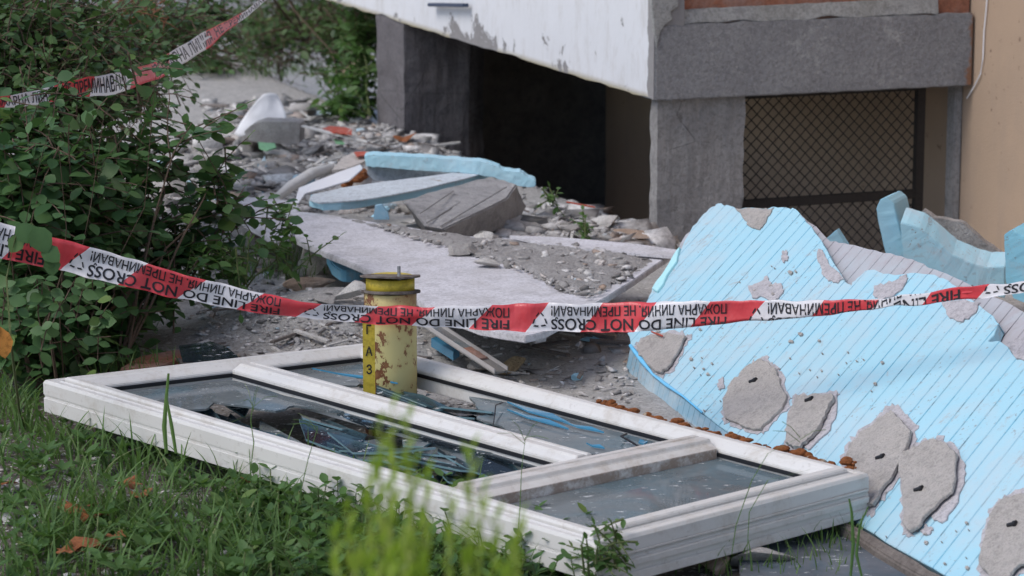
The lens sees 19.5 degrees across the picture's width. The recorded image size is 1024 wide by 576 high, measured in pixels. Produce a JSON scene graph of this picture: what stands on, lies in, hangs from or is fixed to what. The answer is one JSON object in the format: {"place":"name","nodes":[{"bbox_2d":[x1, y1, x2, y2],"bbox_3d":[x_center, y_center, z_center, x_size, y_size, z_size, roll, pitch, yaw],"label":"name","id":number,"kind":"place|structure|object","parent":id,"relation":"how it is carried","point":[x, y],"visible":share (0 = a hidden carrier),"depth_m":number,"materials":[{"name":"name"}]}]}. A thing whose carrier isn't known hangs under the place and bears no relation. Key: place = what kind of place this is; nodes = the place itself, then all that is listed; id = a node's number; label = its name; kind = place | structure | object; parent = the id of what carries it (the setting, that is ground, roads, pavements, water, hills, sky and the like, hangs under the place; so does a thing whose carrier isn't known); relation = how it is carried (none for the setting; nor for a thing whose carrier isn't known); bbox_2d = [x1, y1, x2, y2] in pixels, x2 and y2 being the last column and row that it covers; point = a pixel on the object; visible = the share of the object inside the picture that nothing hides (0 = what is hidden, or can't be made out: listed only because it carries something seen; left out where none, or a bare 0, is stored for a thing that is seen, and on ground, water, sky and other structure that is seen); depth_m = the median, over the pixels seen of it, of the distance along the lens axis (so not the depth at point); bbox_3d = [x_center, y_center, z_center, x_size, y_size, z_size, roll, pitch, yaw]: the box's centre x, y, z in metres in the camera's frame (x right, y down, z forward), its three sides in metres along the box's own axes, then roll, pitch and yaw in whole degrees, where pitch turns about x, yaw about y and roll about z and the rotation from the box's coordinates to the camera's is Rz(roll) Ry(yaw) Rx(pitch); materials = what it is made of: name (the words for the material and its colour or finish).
{"place":"outdoors","nodes":[
{"label":"outdoors","id":0,"kind":"place"},
{"bbox_2d":[0,12,1023,575],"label":"ground","id":1,"kind":"structure","parent":0,"point":[232,88],"depth_m":6.74,"materials":[{"name":"soil"}]},
{"bbox_2d":[0,327,12,357],"bbox_3d":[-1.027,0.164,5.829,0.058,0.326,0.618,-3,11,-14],"label":"orange leaf","id":2,"kind":"object","parent":1,"relation":"on","point":[6,342],"visible":1,"depth_m":5.52,"materials":[{"name":"plant"}]},
{"bbox_2d":[0,223,60,420],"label":"broad leaf plant","id":3,"kind":"object","parent":1,"relation":"on","point":[39,239],"visible":1,"depth_m":5.61,"materials":[{"name":"plant"}]},
{"bbox_2d":[0,271,127,378],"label":"leafy branch","id":4,"kind":"object","parent":1,"relation":"on","point":[46,330],"visible":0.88,"depth_m":6.09,"materials":[{"name":"green plant"}]},
{"bbox_2d":[69,536,113,550],"bbox_3d":[-0.724,0.439,5.066,0.070,0.021,0.073,11,15,44],"label":"dry leaf","id":5,"kind":"object","parent":1,"relation":"on","point":[76,541],"visible":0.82,"depth_m":5.08,"materials":[{"name":"plant"}]},
{"bbox_2d":[0,40,192,377],"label":"branch","id":6,"kind":"object","parent":1,"relation":"on","point":[60,96],"visible":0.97,"depth_m":6.15,"materials":[{"name":"green plant"}]},
{"bbox_2d":[0,73,249,397],"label":"shrub","id":7,"kind":"object","parent":1,"relation":"on","point":[115,214],"visible":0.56,"depth_m":6.49,"materials":[{"name":"green plant"}]},
{"bbox_2d":[0,0,257,172],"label":"shrub","id":8,"kind":"object","parent":1,"relation":"on","point":[57,37],"visible":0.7,"depth_m":7.15,"materials":[{"name":"green plant"}]},
{"bbox_2d":[0,0,265,107],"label":"barrier tape","id":9,"kind":"object","parent":8,"relation":"attached to","point":[105,85],"visible":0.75,"depth_m":6.64,"materials":[{"name":"red"}]},
{"bbox_2d":[87,0,178,58],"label":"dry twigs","id":10,"kind":"object","parent":8,"relation":"on","point":[154,11],"visible":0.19,"depth_m":8.14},
{"bbox_2d":[120,350,180,370],"bbox_3d":[-0.783,0.172,6.531,0.095,0.030,0.228,5,12,25],"label":"dark slab","id":11,"kind":"object","parent":1,"relation":"on","point":[162,355],"depth_m":6.52,"materials":[{"name":"stone"}]},
{"bbox_2d":[0,403,305,575],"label":"weeds","id":12,"kind":"object","parent":1,"relation":"on","point":[139,537],"visible":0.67,"depth_m":5.23,"materials":[{"name":"green plant"}]},
{"bbox_2d":[162,373,169,452],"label":"grass stalk","id":13,"kind":"object","parent":1,"relation":"on","point":[164,426],"depth_m":5.50,"materials":[{"name":"plant"}]},
{"bbox_2d":[165,397,176,452],"bbox_3d":[-0.621,0.251,5.447,0.020,0.105,0.001,0,11,0],"label":"grass stalk","id":14,"kind":"object","parent":1,"relation":"on","point":[171,428],"depth_m":5.45,"materials":[{"name":"plant"}]},
{"bbox_2d":[107,80,303,372],"bbox_3d":[-0.812,-0.164,6.816,0.424,0.581,0.672,9,14,39],"label":"shrub","id":15,"kind":"object","parent":1,"relation":"on","point":[231,219],"visible":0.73,"depth_m":6.84,"materials":[{"name":"green plant"}]},
{"bbox_2d":[40,0,372,30],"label":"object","id":16,"kind":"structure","parent":1,"relation":"on","point":[228,6],"depth_m":14.30,"materials":[{"name":"plant"}]},
{"bbox_2d":[179,342,237,362],"bbox_3d":[-0.665,0.139,6.424,0.121,0.004,0.196,-4,12,-18],"label":"glass sheet","id":17,"kind":"object","parent":1,"relation":"on","point":[211,351],"visible":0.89,"depth_m":6.42,"materials":[{"name":"glass"}]},
{"bbox_2d":[224,405,248,417],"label":"glass shard","id":18,"kind":"object","parent":1,"relation":"on","point":[241,411],"visible":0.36,"depth_m":5.94,"materials":[{"name":"black"}]},
{"bbox_2d":[175,229,346,323],"bbox_3d":[-0.593,-0.048,7.013,0.370,0.261,0.681,3,11,15],"label":"weed","id":19,"kind":"object","parent":1,"relation":"on","point":[238,263],"visible":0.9,"depth_m":6.83,"materials":[{"name":"green plant"}]},
{"bbox_2d":[231,196,298,245],"bbox_3d":[-0.637,-0.178,7.820,0.181,0.014,0.714,-1,11,-8],"label":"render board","id":20,"kind":"object","parent":1,"relation":"on","point":[260,228],"visible":0.3,"depth_m":7.81,"materials":[{"name":"concrete"}]},
{"bbox_2d":[234,193,302,279],"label":"weed","id":21,"kind":"object","parent":1,"relation":"on","point":[287,230],"visible":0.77,"depth_m":7.13,"materials":[{"name":"green plant"}]},
{"bbox_2d":[168,0,376,97],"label":"shrub","id":22,"kind":"object","parent":1,"relation":"on","point":[277,33],"visible":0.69,"depth_m":12.50,"materials":[{"name":"green plant"}]},
{"bbox_2d":[0,357,559,575],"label":"grass","id":23,"kind":"structure","parent":1,"relation":"on","point":[211,550],"depth_m":5.27,"materials":[{"name":"plant"}]},
{"bbox_2d":[327,432,396,454],"bbox_3d":[-0.296,0.297,5.578,0.038,0.014,0.216,-9,14,-39],"label":"glass shard","id":24,"kind":"object","parent":23,"relation":"on","point":[357,447],"visible":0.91,"depth_m":5.58,"materials":[{"name":"teal"}]},
{"bbox_2d":[339,447,434,453],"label":"glass shard","id":25,"kind":"object","parent":24,"relation":"on","point":[398,450],"visible":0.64,"depth_m":5.50,"materials":[{"name":"teal"}]},
{"bbox_2d":[259,421,303,443],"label":"glass shard","id":26,"kind":"object","parent":1,"relation":"on","point":[263,426],"visible":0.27,"depth_m":5.81,"materials":[{"name":"grey"}]},
{"bbox_2d":[288,103,315,111],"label":"stone","id":27,"kind":"object","parent":1,"relation":"on","point":[299,107],"visible":0.94,"depth_m":10.68,"materials":[{"name":"stone"}]},
{"bbox_2d":[274,164,334,199],"bbox_3d":[-0.603,-0.301,8.481,0.057,0.038,0.499,3,11,15],"label":"plastic tube","id":28,"kind":"object","parent":1,"relation":"on","point":[298,181],"visible":0.87,"depth_m":8.50,"materials":[{"name":"plastic"}]},
{"bbox_2d":[293,413,317,514],"bbox_3d":[-0.357,0.309,5.108,0.046,0.189,0.032,-5,12,-23],"label":"grass stalk","id":29,"kind":"object","parent":1,"relation":"on","point":[309,453],"depth_m":5.10,"materials":[{"name":"plant"}]},
{"bbox_2d":[282,277,335,290],"bbox_3d":[-0.496,-0.007,7.308,0.132,0.047,0.060,0,11,0],"label":"stone","id":30,"kind":"object","parent":1,"relation":"on","point":[306,282],"visible":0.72,"depth_m":7.29,"materials":[{"name":"stone"}]},
{"bbox_2d":[297,248,326,275],"bbox_3d":[-0.506,-0.066,7.588,0.093,0.082,0.042,0,11,0],"label":"stone","id":31,"kind":"object","parent":1,"relation":"on","point":[318,264],"visible":0.53,"depth_m":7.57,"materials":[{"name":"stone"}]},
{"bbox_2d":[314,293,334,303],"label":"stone","id":32,"kind":"object","parent":1,"relation":"on","point":[328,298],"visible":0.89,"depth_m":6.81,"materials":[{"name":"stone"}]},
{"bbox_2d":[295,165,362,203],"bbox_3d":[-0.513,-0.289,8.245,0.114,0.049,0.409,7,13,32],"label":"plastic sheet","id":33,"kind":"object","parent":1,"relation":"on","point":[341,177],"visible":0.94,"depth_m":8.22,"materials":[{"name":"plastic"}]},
{"bbox_2d":[300,415,366,435],"bbox_3d":[-0.353,0.263,5.793,0.174,0.028,0.071,7,13,33],"label":"glass shard","id":34,"kind":"object","parent":1,"relation":"on","point":[313,420],"visible":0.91,"depth_m":5.77,"materials":[{"name":"teal"}]},
{"bbox_2d":[323,126,351,134],"bbox_3d":[-0.555,-0.509,9.652,0.082,0.004,0.203,-4,12,-19],"label":"red scrap","id":35,"kind":"object","parent":1,"relation":"on","point":[339,130],"visible":1,"depth_m":9.64,"materials":[{"name":"plastic"}]},
{"bbox_2d":[306,8,377,121],"bbox_3d":[-0.577,-0.763,10.647,0.318,0.436,0.616,0,11,0],"label":"bush","id":36,"kind":"object","parent":1,"relation":"on","point":[343,103],"visible":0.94,"depth_m":10.72,"materials":[{"name":"green plant"}]},
{"bbox_2d":[327,259,363,281],"bbox_3d":[-0.417,-0.051,7.393,0.070,0.030,0.245,-3,11,-16],"label":"foam scrap","id":37,"kind":"object","parent":1,"relation":"on","point":[340,272],"visible":0.53,"depth_m":7.28,"materials":[{"name":"plastic"}]},
{"bbox_2d":[334,280,365,300],"bbox_3d":[-0.366,0.006,6.833,0.079,0.048,0.045,3,11,16],"label":"stone","id":38,"kind":"object","parent":1,"relation":"on","point":[354,288],"visible":0.92,"depth_m":6.82,"materials":[{"name":"stone"}]},
{"bbox_2d":[341,168,367,186],"bbox_3d":[-0.446,-0.311,8.495,0.046,0.035,0.211,2,11,10],"label":"orange foam","id":39,"kind":"object","parent":1,"relation":"on","point":[361,176],"visible":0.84,"depth_m":8.49,"materials":[{"name":"plastic"}]},
{"bbox_2d":[0,371,737,575],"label":"rubble","id":40,"kind":"object","parent":1,"relation":"on","point":[330,419],"visible":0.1,"depth_m":5.56,"materials":[{"name":"stone"}]},
{"bbox_2d":[360,266,420,436],"bbox_3d":[-0.243,0.168,5.992,0.121,0.444,0.124,0,11,0],"label":"gas pipe","id":41,"kind":"object","parent":1,"relation":"on","point":[389,353],"visible":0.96,"depth_m":5.94,"materials":[{"name":"metal"}]},
{"bbox_2d":[0,222,1023,332],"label":"barrier tape","id":42,"kind":"object","parent":41,"relation":"attached to","point":[90,262],"visible":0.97,"depth_m":5.79,"materials":[{"name":"red"}]},
{"bbox_2d":[176,101,630,378],"bbox_3d":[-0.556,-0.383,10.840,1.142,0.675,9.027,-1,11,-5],"label":"splinters","id":43,"kind":"object","parent":1,"relation":"on","point":[607,339],"visible":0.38,"depth_m":6.78,"materials":[{"name":"concrete"}]},
{"bbox_2d":[134,93,679,290],"bbox_3d":[-0.292,-0.499,11.475,1.926,0.727,8.406,0,11,0],"label":"rubble","id":44,"kind":"object","parent":1,"relation":"on","point":[284,172],"visible":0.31,"depth_m":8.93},
{"bbox_2d":[234,93,286,136],"bbox_3d":[-0.828,-0.570,9.836,0.176,0.140,0.051,-2,11,-12],"label":"white sack","id":45,"kind":"object","parent":44,"relation":"on","point":[267,105],"visible":0.72,"depth_m":9.84,"materials":[{"name":"plastic"}]},
{"bbox_2d":[244,118,304,144],"bbox_3d":[-0.768,-0.508,9.681,0.190,0.076,0.102,0,11,0],"label":"concrete block","id":46,"kind":"object","parent":44,"relation":"on","point":[288,131],"depth_m":9.63,"materials":[{"name":"concrete"}]},
{"bbox_2d":[301,125,368,142],"bbox_3d":[-0.570,-0.495,9.608,0.234,0.046,0.018,4,12,21],"label":"plastic strip","id":47,"kind":"object","parent":44,"relation":"on","point":[331,133],"visible":1,"depth_m":9.60,"materials":[{"name":"plastic"}]},
{"bbox_2d":[332,152,367,172],"bbox_3d":[-0.474,-0.371,8.801,0.085,0.010,0.369,3,11,13],"label":"render flake","id":48,"kind":"object","parent":44,"relation":"on","point":[352,159],"visible":0.65,"depth_m":8.76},
{"bbox_2d":[178,233,643,414],"bbox_3d":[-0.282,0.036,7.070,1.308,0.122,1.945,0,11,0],"label":"rubble","id":49,"kind":"object","parent":1,"relation":"on","point":[295,340],"visible":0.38,"depth_m":6.70,"materials":[{"name":"stone"}]},
{"bbox_2d":[290,211,669,342],"bbox_3d":[-0.001,-0.064,7.186,0.791,0.016,1.700,-4,12,-22],"label":"render board","id":50,"kind":"object","parent":49,"relation":"on","point":[443,279],"visible":0.56,"depth_m":7.04,"materials":[{"name":"concrete"}]},
{"bbox_2d":[373,204,388,219],"bbox_3d":[-0.335,-0.196,7.663,0.041,0.039,0.020,0,11,0],"label":"foam scrap","id":51,"kind":"object","parent":50,"relation":"on","point":[381,212],"visible":1,"depth_m":7.66,"materials":[{"name":"plastic"}]},
{"bbox_2d":[309,151,535,209],"bbox_3d":[-0.337,-0.298,8.172,0.762,0.088,0.487,-9,14,-38],"label":"bent foam board","id":52,"kind":"object","parent":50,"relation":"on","point":[403,176],"visible":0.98,"depth_m":8.21,"materials":[{"name":"plastic"}]},
{"bbox_2d":[447,243,477,255],"bbox_3d":[-0.119,-0.093,7.224,0.075,0.030,0.060,0,11,0],"label":"stone","id":53,"kind":"object","parent":50,"relation":"on","point":[457,249],"visible":1,"depth_m":7.21,"materials":[{"name":"stone"}]},
{"bbox_2d":[473,231,497,238],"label":"stone","id":54,"kind":"object","parent":50,"relation":"on","point":[486,234],"visible":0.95,"depth_m":7.42,"materials":[{"name":"stone"}]},
{"bbox_2d":[473,258,499,265],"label":"stone","id":55,"kind":"object","parent":50,"relation":"on","point":[487,261],"visible":1,"depth_m":7.05,"materials":[{"name":"stone"}]},
{"bbox_2d":[341,217,651,296],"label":"rubble dust","id":56,"kind":"object","parent":50,"relation":"on","point":[548,266],"visible":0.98,"depth_m":7.13,"materials":[{"name":"stone"}]},
{"bbox_2d":[375,224,649,297],"bbox_3d":[0.053,-0.093,7.234,0.384,0.026,1.150,-6,12,-28],"label":"rubble","id":57,"kind":"object","parent":50,"relation":"on","point":[563,284],"visible":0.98,"depth_m":7.05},
{"bbox_2d":[510,235,675,258],"bbox_3d":[0.200,-0.103,7.303,0.481,0.008,0.111,6,13,29],"label":"board strip","id":58,"kind":"object","parent":50,"relation":"on","point":[635,249],"visible":0.77,"depth_m":7.28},
{"bbox_2d":[220,450,611,575],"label":"ground cover","id":59,"kind":"object","parent":1,"relation":"on","point":[316,555],"visible":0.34,"depth_m":5.00,"materials":[{"name":"green plant"}]},
{"bbox_2d":[328,390,527,575],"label":"lime weed","id":60,"kind":"object","parent":1,"relation":"on","point":[405,549],"visible":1,"depth_m":2.27,"materials":[{"name":"green plant"}]},
{"bbox_2d":[401,444,472,469],"bbox_3d":[-0.144,0.314,5.524,0.047,0.018,0.261,-7,13,-31],"label":"glass shard","id":61,"kind":"object","parent":1,"relation":"on","point":[411,455],"visible":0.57,"depth_m":5.55,"materials":[{"name":"teal"}]},
{"bbox_2d":[402,439,431,447],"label":"glass shard","id":62,"kind":"object","parent":61,"relation":"on","point":[422,444],"visible":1,"depth_m":5.57,"materials":[{"name":"teal"}]},
{"bbox_2d":[413,452,455,457],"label":"glass shard","id":63,"kind":"object","parent":61,"relation":"on","point":[434,454],"visible":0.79,"depth_m":5.49,"materials":[{"name":"teal"}]},
{"bbox_2d":[417,444,472,467],"bbox_3d":[-0.124,0.303,5.524,0.179,0.039,0.098,8,14,36],"label":"glass shard","id":64,"kind":"object","parent":63,"relation":"on","point":[460,455],"visible":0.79,"depth_m":5.51,"materials":[{"name":"teal"}]},
{"bbox_2d":[418,455,455,465],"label":"glass shard","id":65,"kind":"object","parent":61,"relation":"on","point":[441,460],"visible":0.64,"depth_m":5.47,"materials":[{"name":"teal"}]},
{"bbox_2d":[418,457,456,475],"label":"glass shard","id":66,"kind":"object","parent":61,"relation":"on","point":[445,471],"visible":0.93,"depth_m":5.42,"materials":[{"name":"teal"}]},
{"bbox_2d":[399,456,469,472],"bbox_3d":[-0.141,0.321,5.443,0.176,0.006,0.023,9,14,38],"label":"glass shard","id":67,"kind":"object","parent":66,"relation":"on","point":[447,466],"visible":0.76,"depth_m":5.43,"materials":[{"name":"teal"}]},
{"bbox_2d":[431,337,459,360],"bbox_3d":[-0.146,0.132,6.604,0.032,0.020,0.180,-3,12,-17],"label":"foam scrap","id":68,"kind":"object","parent":1,"relation":"on","point":[444,348],"visible":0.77,"depth_m":6.58,"materials":[{"name":"blue plastic"}]},
{"bbox_2d":[43,343,868,575],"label":"window frame","id":69,"kind":"object","parent":1,"relation":"on","point":[673,492],"visible":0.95,"depth_m":5.37,"materials":[{"name":"white plastic"}]},
{"bbox_2d":[438,406,495,415],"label":"glass shard","id":70,"kind":"object","parent":69,"relation":"on","point":[463,411],"visible":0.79,"depth_m":5.80,"materials":[{"name":"teal"}]},
{"bbox_2d":[376,385,458,416],"bbox_3d":[-0.185,0.235,5.851,0.245,0.050,0.060,7,13,33],"label":"glass shard","id":71,"kind":"object","parent":70,"relation":"on","point":[384,392],"visible":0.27,"depth_m":5.90,"materials":[{"name":"teal"}]},
{"bbox_2d":[402,391,447,410],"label":"glass shard","id":72,"kind":"object","parent":71,"relation":"on","point":[425,400],"visible":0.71,"depth_m":5.91,"materials":[{"name":"teal"}]},
{"bbox_2d":[507,409,568,429],"bbox_3d":[0.049,0.248,5.660,0.011,0.007,0.184,-9,14,-39],"label":"glass sliver","id":73,"kind":"object","parent":69,"relation":"on","point":[545,421],"visible":1,"depth_m":5.65,"materials":[{"name":"blue"}]},
{"bbox_2d":[507,401,569,422],"bbox_3d":[0.051,0.238,5.708,0.016,0.007,0.202,-8,14,-37],"label":"glass sliver","id":74,"kind":"object","parent":69,"relation":"on","point":[543,413],"visible":1,"depth_m":5.70,"materials":[{"name":"blue"}]},
{"bbox_2d":[51,46,864,575],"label":"grass","id":75,"kind":"structure","parent":1,"relation":"on","point":[727,564],"depth_m":6.44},
{"bbox_2d":[405,179,525,236],"bbox_3d":[-0.139,-0.199,7.957,0.224,0.144,0.604,5,12,26],"label":"concrete chunk","id":76,"kind":"object","parent":1,"relation":"on","point":[472,208],"visible":0.86,"depth_m":7.89,"materials":[{"name":"concrete"}]},
{"bbox_2d":[423,327,507,374],"bbox_3d":[-0.105,0.125,6.478,0.040,0.082,0.244,-10,15,-41],"label":"wooden plank","id":77,"kind":"object","parent":1,"relation":"on","point":[472,351],"visible":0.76,"depth_m":6.46,"materials":[{"name":"grey"}]},
{"bbox_2d":[467,361,487,371],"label":"stone","id":78,"kind":"object","parent":1,"relation":"on","point":[474,366],"visible":0.47,"depth_m":6.53,"materials":[{"name":"stone"}]},
{"bbox_2d":[500,356,525,374],"bbox_3d":[-0.003,0.169,6.521,0.073,0.035,0.042,-8,13,-35],"label":"foam lump","id":79,"kind":"object","parent":1,"relation":"on","point":[514,363],"visible":0.72,"depth_m":6.52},
{"bbox_2d":[505,215,539,227],"bbox_3d":[-0.030,-0.182,8.059,0.209,0.047,0.131,0,11,0],"label":"stone","id":80,"kind":"object","parent":1,"relation":"on","point":[524,223],"visible":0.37,"depth_m":8.02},
{"bbox_2d":[533,181,564,216],"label":"weed","id":81,"kind":"object","parent":1,"relation":"on","point":[551,197],"visible":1,"depth_m":8.20,"materials":[{"name":"green plant"}]},
{"bbox_2d":[570,205,594,238],"bbox_3d":[0.183,-0.169,7.886,0.068,0.100,0.143,0,11,0],"label":"weed","id":82,"kind":"object","parent":1,"relation":"on","point":[583,226],"visible":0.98,"depth_m":7.86,"materials":[{"name":"green plant"}]},
{"bbox_2d":[558,517,638,575],"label":"weed","id":83,"kind":"object","parent":1,"relation":"on","point":[600,562],"visible":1,"depth_m":4.78,"materials":[{"name":"green plant"}]},
{"bbox_2d":[590,215,617,226],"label":"stone","id":84,"kind":"object","parent":1,"relation":"on","point":[607,220],"visible":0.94,"depth_m":8.10,"materials":[{"name":"stone"}]},
{"bbox_2d":[613,229,648,239],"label":"stone","id":85,"kind":"object","parent":1,"relation":"on","point":[638,235],"visible":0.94,"depth_m":8.06,"materials":[{"name":"stone"}]},
{"bbox_2d":[329,0,1023,252],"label":"apartment building","id":86,"kind":"structure","parent":1,"relation":"on","point":[634,109],"depth_m":8.60,"materials":[{"name":"concrete"}]},
{"bbox_2d":[742,88,925,251],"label":"chain link gate","id":87,"kind":"structure","parent":86,"relation":"attached to","point":[915,193],"depth_m":8.53,"materials":[{"name":"black metal"}]},
{"bbox_2d":[700,555,729,575],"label":"stone","id":88,"kind":"object","parent":1,"relation":"on","point":[720,564],"visible":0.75,"depth_m":5.01,"materials":[{"name":"stone"}]},
{"bbox_2d":[731,421,825,554],"bbox_3d":[0.436,0.326,4.872,0.153,0.226,0.010,-1,11,-4],"label":"grass stalk","id":89,"kind":"object","parent":1,"relation":"on","point":[757,471],"depth_m":4.87,"materials":[{"name":"plant"}]},
{"bbox_2d":[738,528,905,575],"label":"dark sheet","id":90,"kind":"object","parent":1,"relation":"on","point":[871,564],"visible":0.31,"depth_m":5.02,"materials":[{"name":"grey glass"}]},
{"bbox_2d":[730,547,795,565],"bbox_3d":[0.426,0.456,5.044,0.114,0.048,0.069,0,11,0],"label":"stone","id":91,"kind":"object","parent":90,"relation":"on","point":[760,553],"visible":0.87,"depth_m":5.02,"materials":[{"name":"stone"}]},
{"bbox_2d":[848,499,854,575],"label":"grass stalk","id":92,"kind":"object","parent":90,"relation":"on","point":[852,541],"depth_m":4.87,"materials":[{"name":"green plant"}]},
{"bbox_2d":[855,507,868,575],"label":"grass stalk","id":93,"kind":"object","parent":90,"relation":"on","point":[857,548],"depth_m":4.87,"materials":[{"name":"green plant"}]},
{"bbox_2d":[626,203,1023,575],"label":"insulation sheet","id":94,"kind":"object","parent":1,"relation":"on","point":[916,413],"visible":0.96,"depth_m":5.70,"materials":[{"name":"blue plastic"}]},
{"bbox_2d":[652,247,680,292],"bbox_3d":[0.355,-0.039,6.772,0.034,0.080,0.181,5,12,23],"label":"foam scrap","id":95,"kind":"object","parent":94,"relation":"on","point":[659,284],"visible":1,"depth_m":6.76,"materials":[{"name":"plastic"}]},
{"bbox_2d":[827,228,848,243],"bbox_3d":[0.766,-0.114,7.022,0.058,0.048,0.031,0,11,0],"label":"foam piece","id":96,"kind":"object","parent":1,"relation":"on","point":[837,235],"visible":0.57,"depth_m":7.01,"materials":[{"name":"plastic"}]},
{"bbox_2d":[828,523,939,575],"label":"edge rail","id":97,"kind":"object","parent":1,"relation":"on","point":[889,555],"visible":0.71,"depth_m":5.02,"materials":[{"name":"plastic"}]},
{"bbox_2d":[877,191,908,256],"bbox_3d":[0.919,-0.142,7.104,0.068,0.166,0.139,5,12,24],"label":"foam piece","id":98,"kind":"object","parent":1,"relation":"on","point":[891,208],"visible":0.65,"depth_m":7.06,"materials":[{"name":"plastic"}]},
{"bbox_2d":[900,208,1006,297],"bbox_3d":[1.045,-0.083,7.041,0.270,0.207,0.057,0,11,0],"label":"foam piece","id":99,"kind":"object","parent":1,"relation":"on","point":[928,241],"visible":0.78,"depth_m":7.02,"materials":[{"name":"plastic"}]},
{"bbox_2d":[922,208,1002,251],"bbox_3d":[1.076,-0.108,7.146,0.221,0.163,0.031,0,11,0],"label":"render slab","id":100,"kind":"object","parent":1,"relation":"on","point":[962,231],"depth_m":7.13,"materials":[{"name":"concrete"}]},
{"bbox_2d":[1004,223,1023,301],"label":"foam piece","id":101,"kind":"object","parent":1,"relation":"on","point":[1014,246],"visible":0.93,"depth_m":6.81,"materials":[{"name":"plastic"}]},
{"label":"glass shard","id":102,"kind":"object","parent":1,"relation":"on","visible":0},
{"bbox_2d":[299,419,371,458],"bbox_3d":[-0.314,0.294,5.652,0.295,0.043,0.056,10,15,41],"label":"glass shard","id":103,"kind":"object","parent":102,"relation":"on","point":[322,438],"visible":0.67,"depth_m":5.69,"materials":[{"name":"teal"}]},
{"bbox_2d":[317,418,365,441],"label":"glass shard","id":104,"kind":"object","parent":103,"relation":"on","point":[352,432],"visible":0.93,"depth_m":5.74,"materials":[{"name":"teal"}]},
{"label":"glass shard","id":105,"kind":"object","parent":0,"visible":0},
{"bbox_2d":[465,448,517,476],"bbox_3d":[-0.025,0.329,5.418,0.056,0.037,0.222,-9,14,-38],"label":"glass shard","id":106,"kind":"object","parent":105,"relation":"on","point":[491,466],"visible":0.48,"depth_m":5.43,"materials":[{"name":"teal"}]},
{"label":"glass shard","id":107,"kind":"object","parent":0,"visible":0},
{"bbox_2d":[355,448,403,463],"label":"glass shard","id":108,"kind":"object","parent":107,"relation":"on","point":[367,457],"visible":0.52,"depth_m":5.54,"materials":[{"name":"teal"}]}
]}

